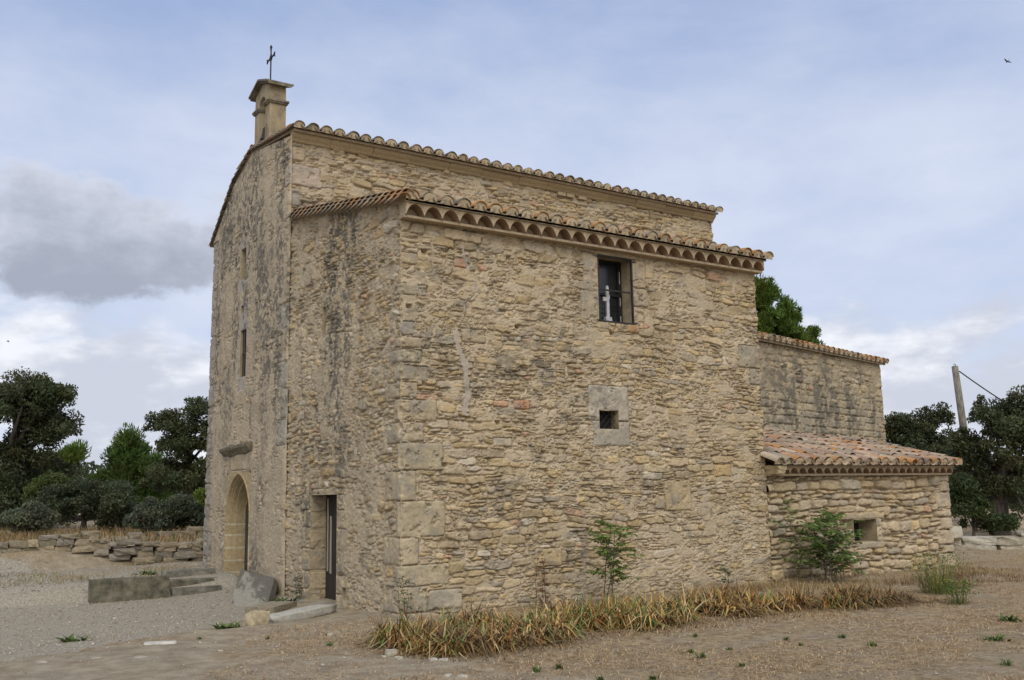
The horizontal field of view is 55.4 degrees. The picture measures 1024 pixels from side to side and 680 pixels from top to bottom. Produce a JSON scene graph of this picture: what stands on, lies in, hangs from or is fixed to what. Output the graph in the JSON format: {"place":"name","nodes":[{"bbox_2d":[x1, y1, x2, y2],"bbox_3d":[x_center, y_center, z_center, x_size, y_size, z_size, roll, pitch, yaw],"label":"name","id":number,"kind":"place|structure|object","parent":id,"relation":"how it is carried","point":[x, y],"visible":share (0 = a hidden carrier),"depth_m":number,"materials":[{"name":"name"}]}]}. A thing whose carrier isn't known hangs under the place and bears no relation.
{"place":"outdoors","nodes":[
{"label":"outdoors","id":0,"kind":"place"},
{"bbox_2d":[0,506,1023,679],"bbox_3d":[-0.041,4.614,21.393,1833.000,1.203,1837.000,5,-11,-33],"label":"ground","id":1,"kind":"structure","parent":0,"point":[122,659],"depth_m":11.22,"materials":[{"name":"beige soil"}]},
{"bbox_2d":[0,500,61,537],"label":"olive bush","id":2,"kind":"object","parent":1,"relation":"on","point":[33,516],"visible":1,"depth_m":25.27,"materials":[{"name":"green plant"}]},
{"bbox_2d":[0,366,87,529],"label":"holm oak","id":3,"kind":"object","parent":1,"relation":"on","point":[44,420],"visible":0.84,"depth_m":32.62,"materials":[{"name":"green plant"}]},
{"bbox_2d":[20,469,70,509],"bbox_3d":[-14.679,5.241,30.975,1.518,2.263,1.584,-9,-12,41],"label":"green bush","id":4,"kind":"object","parent":1,"relation":"on","point":[31,491],"visible":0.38,"depth_m":30.73,"materials":[{"name":"green plant"}]},
{"bbox_2d":[24,437,91,513],"bbox_3d":[-18.818,5.908,39.992,2.884,3.795,2.838,5,-11,-33],"label":"pine","id":5,"kind":"object","parent":1,"relation":"on","point":[73,452],"visible":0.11,"depth_m":39.73,"materials":[{"name":"green plant"}]},
{"bbox_2d":[53,634,95,642],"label":"grass tuft","id":6,"kind":"object","parent":1,"relation":"on","point":[70,638],"visible":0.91,"depth_m":12.17,"materials":[{"name":"green plant"}]},
{"bbox_2d":[21,476,140,533],"bbox_3d":[-12.424,4.865,27.864,3.329,2.005,2.245,0,-9,-9],"label":"evergreen bush","id":7,"kind":"object","parent":1,"relation":"on","point":[109,503],"visible":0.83,"depth_m":27.62,"materials":[{"name":"green plant"}]},
{"bbox_2d":[0,531,203,564],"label":"dry stone wall","id":8,"kind":"structure","parent":1,"relation":"on","point":[147,552],"depth_m":21.82,"materials":[{"name":"beige stone"}]},
{"bbox_2d":[88,575,168,603],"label":"block wall","id":9,"kind":"structure","parent":1,"relation":"on","point":[104,590],"depth_m":17.92,"materials":[{"name":"grey stone"}]},
{"bbox_2d":[88,422,174,515],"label":"pine","id":10,"kind":"object","parent":1,"relation":"on","point":[129,456],"visible":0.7,"depth_m":41.52,"materials":[{"name":"green plant"}]},
{"bbox_2d":[135,570,159,574],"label":"grass tuft","id":11,"kind":"object","parent":1,"relation":"on","point":[152,573],"visible":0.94,"depth_m":19.49,"materials":[{"name":"green plant"}]},
{"bbox_2d":[122,495,175,536],"bbox_3d":[-9.499,4.777,25.502,1.364,1.428,0.968,-4,-10,20],"label":"olive bush","id":12,"kind":"object","parent":1,"relation":"on","point":[149,514],"visible":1,"depth_m":25.31,"materials":[{"name":"green plant"}]},
{"bbox_2d":[144,641,176,645],"bbox_3d":[-4.197,3.619,11.642,0.377,0.041,0.154,2,-9,-17],"label":"loose stone","id":13,"kind":"object","parent":1,"relation":"on","point":[159,642],"visible":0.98,"depth_m":11.59,"materials":[{"name":"white stone"}]},
{"bbox_2d":[127,526,203,540],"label":"dry stone wall","id":14,"kind":"structure","parent":1,"relation":"on","point":[190,529],"depth_m":24.93,"materials":[{"name":"beige stone"}]},
{"bbox_2d":[138,395,209,502],"bbox_3d":[-11.807,4.569,36.089,3.917,5.016,2.830,-1,-9,-1],"label":"holm oak","id":15,"kind":"object","parent":1,"relation":"on","point":[186,473],"visible":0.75,"depth_m":35.61,"materials":[{"name":"green plant"}]},
{"bbox_2d":[161,493,205,530],"bbox_3d":[-8.784,4.806,25.959,1.309,1.492,1.278,5,-11,-33],"label":"olive bush","id":16,"kind":"object","parent":1,"relation":"on","point":[186,509],"visible":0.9,"depth_m":25.74,"materials":[{"name":"green plant"}]},
{"bbox_2d":[161,568,221,595],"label":"stone steps","id":17,"kind":"structure","parent":1,"relation":"on","point":[179,590],"depth_m":18.95,"materials":[{"name":"grey stone"}]},
{"bbox_2d":[191,487,205,524],"bbox_3d":[-8.715,4.954,27.483,1.252,1.646,0.926,0,-9,-6],"label":"green bush","id":18,"kind":"object","parent":1,"relation":"on","point":[199,495],"visible":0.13,"depth_m":27.37,"materials":[{"name":"green plant"}]},
{"bbox_2d":[209,621,244,629],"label":"grass tuft","id":19,"kind":"object","parent":1,"relation":"on","point":[229,625],"visible":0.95,"depth_m":13.08,"materials":[{"name":"green plant"}]},
{"bbox_2d":[231,569,277,607],"bbox_3d":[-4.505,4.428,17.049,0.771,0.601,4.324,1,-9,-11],"label":"leaning slab","id":20,"kind":"structure","parent":1,"relation":"on","point":[252,589],"depth_m":17.25,"materials":[{"name":"grey stone"}]},
{"bbox_2d":[243,610,269,625],"bbox_3d":[-3.515,3.849,13.428,0.251,0.255,0.327,-8,-11,38],"label":"rounded block","id":21,"kind":"object","parent":1,"relation":"on","point":[256,617],"depth_m":13.34,"materials":[{"name":"beige stone"}]},
{"bbox_2d":[244,601,296,613],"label":"step block","id":22,"kind":"structure","parent":1,"relation":"on","point":[275,606],"depth_m":15.42,"materials":[{"name":"beige stone"}]},
{"bbox_2d":[263,595,300,600],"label":"grass tuft","id":23,"kind":"object","parent":1,"relation":"on","point":[281,599],"visible":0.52,"depth_m":16.35,"materials":[{"name":"green plant"}]},
{"bbox_2d":[293,575,302,599],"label":"weed plant","id":24,"kind":"object","parent":1,"relation":"on","point":[300,585],"visible":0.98,"depth_m":16.72,"materials":[{"name":"green plant"}]},
{"bbox_2d":[269,603,336,622],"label":"flat slab","id":25,"kind":"structure","parent":1,"relation":"on","point":[307,612],"depth_m":14.30,"materials":[{"name":"white stone"}]},
{"bbox_2d":[385,649,396,655],"bbox_3d":[-1.291,3.353,10.459,0.150,0.079,0.095,5,-11,-33],"label":"loose stone","id":26,"kind":"object","parent":1,"relation":"on","point":[391,652],"visible":0.95,"depth_m":10.42,"materials":[{"name":"beige stone"}]},
{"bbox_2d":[394,656,402,659],"bbox_3d":[-1.186,3.326,10.191,0.058,0.042,0.093,-9,-12,43],"label":"loose stone","id":27,"kind":"object","parent":1,"relation":"on","point":[398,657],"visible":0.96,"depth_m":10.17,"materials":[{"name":"beige stone"}]},
{"bbox_2d":[393,576,415,620],"bbox_3d":[-1.511,3.583,13.518,0.333,0.602,0.282,5,-11,-33],"label":"weed plant","id":28,"kind":"object","parent":1,"relation":"on","point":[402,590],"visible":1,"depth_m":13.51,"materials":[{"name":"green plant"}]},
{"bbox_2d":[202,45,773,617],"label":"chapel","id":29,"kind":"structure","parent":1,"relation":"on","point":[434,377],"depth_m":16.64,"materials":[{"name":"stone"}]},
{"bbox_2d":[240,328,246,376],"bbox_3d":[-5.577,0.275,20.319,0.050,0.990,0.370,5,-11,-33],"label":"slit window","id":30,"kind":"structure","parent":29,"relation":"in","point":[243,333],"depth_m":20.43,"materials":[{"name":"grey glass"}]},
{"bbox_2d":[244,502,248,570],"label":"door","id":31,"kind":"structure","parent":29,"relation":"in","point":[247,508],"depth_m":20.38,"materials":[{"name":"brown wood"}]},
{"bbox_2d":[325,495,336,599],"bbox_3d":[-2.890,3.598,16.371,0.062,1.990,1.110,5,-11,-33],"label":"door","id":32,"kind":"structure","parent":29,"relation":"in","point":[331,500],"depth_m":16.64,"materials":[{"name":"grey metal"}]},
{"bbox_2d":[602,286,611,320],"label":"statuette","id":33,"kind":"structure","parent":29,"relation":"on","point":[606,299],"depth_m":16.85,"materials":[{"name":"white stone"}]},
{"bbox_2d":[0,522,1023,679],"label":"dry grass","id":34,"kind":"structure","parent":1,"relation":"on","point":[8,536],"depth_m":12.26,"materials":[{"name":"beige plant"}]},
{"bbox_2d":[0,441,1023,513],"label":"wood","id":35,"kind":"object","parent":1,"relation":"on","point":[92,465],"depth_m":76.15,"materials":[{"name":"green plant"}]},
{"bbox_2d":[533,664,541,672],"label":"weed","id":36,"kind":"object","parent":1,"relation":"on","point":[535,669],"visible":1,"depth_m":9.43,"materials":[{"name":"green plant"}]},
{"bbox_2d":[532,557,549,606],"bbox_3d":[0.429,3.616,14.559,0.294,0.781,0.259,-7,-11,32],"label":"weed plant","id":37,"kind":"object","parent":1,"relation":"on","point":[544,573],"visible":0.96,"depth_m":14.54,"materials":[{"name":"green plant"}]},
{"bbox_2d":[554,662,565,669],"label":"weed","id":38,"kind":"object","parent":1,"relation":"on","point":[558,666],"visible":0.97,"depth_m":9.57,"materials":[{"name":"green plant"}]},
{"bbox_2d":[583,519,643,600],"bbox_3d":[1.579,3.382,14.913,0.967,1.303,0.998,5,-11,-33],"label":"sapling","id":39,"kind":"object","parent":1,"relation":"on","point":[608,552],"visible":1,"depth_m":14.92,"materials":[{"name":"green plant"}]},
{"bbox_2d":[647,674,658,679],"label":"weed","id":40,"kind":"object","parent":1,"relation":"on","point":[652,678],"visible":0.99,"depth_m":8.99,"materials":[{"name":"green plant"}]},
{"bbox_2d":[339,576,968,662],"bbox_3d":[2.273,3.517,13.120,9.353,0.527,2.956,5,-11,-33],"label":"iris bed","id":41,"kind":"object","parent":1,"relation":"on","point":[475,634],"visible":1,"depth_m":12.15,"materials":[{"name":"beige plant"}]},
{"bbox_2d":[694,651,707,658],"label":"weed","id":42,"kind":"object","parent":1,"relation":"on","point":[702,655],"visible":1,"depth_m":10.08,"materials":[{"name":"green plant"}]},
{"bbox_2d":[719,565,735,589],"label":"weed plant","id":43,"kind":"object","parent":1,"relation":"on","point":[727,573],"visible":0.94,"depth_m":16.72,"materials":[{"name":"green plant"}]},
{"bbox_2d":[755,274,810,340],"bbox_3d":[9.658,2.282,35.550,2.632,9.700,2.302,-6,-10,28],"label":"pine","id":44,"kind":"object","parent":1,"relation":"on","point":[784,318],"visible":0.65,"depth_m":35.66,"materials":[{"name":"green plant"}]},
{"bbox_2d":[805,324,825,345],"bbox_3d":[11.522,3.400,37.771,1.156,8.111,1.797,3,-10,-22],"label":"pine","id":45,"kind":"object","parent":1,"relation":"on","point":[814,332],"visible":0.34,"depth_m":37.92,"materials":[{"name":"green plant"}]},
{"bbox_2d":[770,499,865,584],"bbox_3d":[5.816,3.687,18.024,1.852,1.535,1.694,5,-11,-33],"label":"sapling","id":46,"kind":"object","parent":1,"relation":"on","point":[822,546],"visible":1,"depth_m":17.83,"materials":[{"name":"green plant"}]},
{"bbox_2d":[757,331,888,541],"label":"choir","id":47,"kind":"structure","parent":1,"relation":"on","point":[807,387],"depth_m":24.52,"materials":[{"name":"stone"}]},
{"bbox_2d":[756,426,962,581],"bbox_3d":[6.545,3.373,20.668,6.087,3.457,3.078,5,-11,-33],"label":"lean to annex","id":48,"kind":"object","parent":1,"relation":"on","point":[895,498],"visible":0.68,"depth_m":19.88,"materials":[{"name":"stone"}]},
{"bbox_2d":[864,639,877,646],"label":"weed","id":49,"kind":"object","parent":1,"relation":"on","point":[873,644],"visible":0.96,"depth_m":10.45,"materials":[{"name":"green plant"}]},
{"bbox_2d":[884,401,964,517],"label":"holm oak","id":50,"kind":"object","parent":1,"relation":"on","point":[902,429],"visible":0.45,"depth_m":40.67,"materials":[{"name":"green plant"}]},
{"bbox_2d":[893,551,980,594],"bbox_3d":[6.838,3.722,15.697,1.408,0.678,1.469,5,-11,-33],"label":"fennel","id":51,"kind":"object","parent":1,"relation":"on","point":[925,588],"visible":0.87,"depth_m":15.60,"materials":[{"name":"green plant"}]},
{"bbox_2d":[931,578,982,604],"bbox_3d":[6.499,3.675,14.295,0.758,0.375,0.716,5,-11,-33],"label":"fennel","id":52,"kind":"object","parent":1,"relation":"on","point":[960,601],"visible":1,"depth_m":14.26,"materials":[{"name":"green plant"}]},
{"bbox_2d":[952,364,999,519],"bbox_3d":[19.459,4.409,38.822,4.104,6.819,1.906,-1,-9,0],"label":"utility pole","id":53,"kind":"object","parent":1,"relation":"on","point":[959,398],"visible":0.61,"depth_m":38.51,"materials":[{"name":"wood"}]},
{"bbox_2d":[945,384,1023,535],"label":"holm oak","id":54,"kind":"object","parent":1,"relation":"on","point":[1000,479],"visible":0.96,"depth_m":33.67,"materials":[{"name":"green plant"}]},
{"bbox_2d":[947,472,1021,535],"bbox_3d":[14.816,5.422,31.046,2.535,2.473,1.370,2,-9,-17],"label":"green bush","id":55,"kind":"object","parent":1,"relation":"on","point":[974,506],"visible":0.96,"depth_m":30.78,"materials":[{"name":"green plant"}]},
{"bbox_2d":[950,530,1023,549],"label":"stone row","id":56,"kind":"object","parent":1,"relation":"on","point":[989,542],"visible":0.35,"depth_m":26.29,"materials":[{"name":"beige stone"}]},
{"bbox_2d":[950,526,962,540],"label":"loose block","id":57,"kind":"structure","parent":56,"relation":"on","point":[957,533],"depth_m":26.24,"materials":[{"name":"beige stone"}]},
{"bbox_2d":[978,633,1014,641],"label":"grass tuft","id":58,"kind":"object","parent":1,"relation":"on","point":[997,638],"visible":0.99,"depth_m":10.79,"materials":[{"name":"green plant"}]},
{"bbox_2d":[999,657,1013,665],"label":"weed","id":59,"kind":"object","parent":1,"relation":"on","point":[1008,663],"visible":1,"depth_m":9.29,"materials":[{"name":"green plant"}]},
{"bbox_2d":[1000,612,1022,622],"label":"grass tuft","id":60,"kind":"object","parent":1,"relation":"on","point":[1010,618],"visible":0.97,"depth_m":12.34,"materials":[{"name":"green plant"}]},
{"bbox_2d":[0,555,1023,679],"bbox_3d":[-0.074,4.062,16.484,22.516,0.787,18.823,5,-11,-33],"label":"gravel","id":61,"kind":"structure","parent":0,"point":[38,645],"depth_m":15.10,"materials":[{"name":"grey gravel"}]},
{"bbox_2d":[0,0,1023,473],"label":"sky","id":62,"kind":"structure","parent":0,"point":[875,148],"materials":[{"name":"blue"}]}
]}

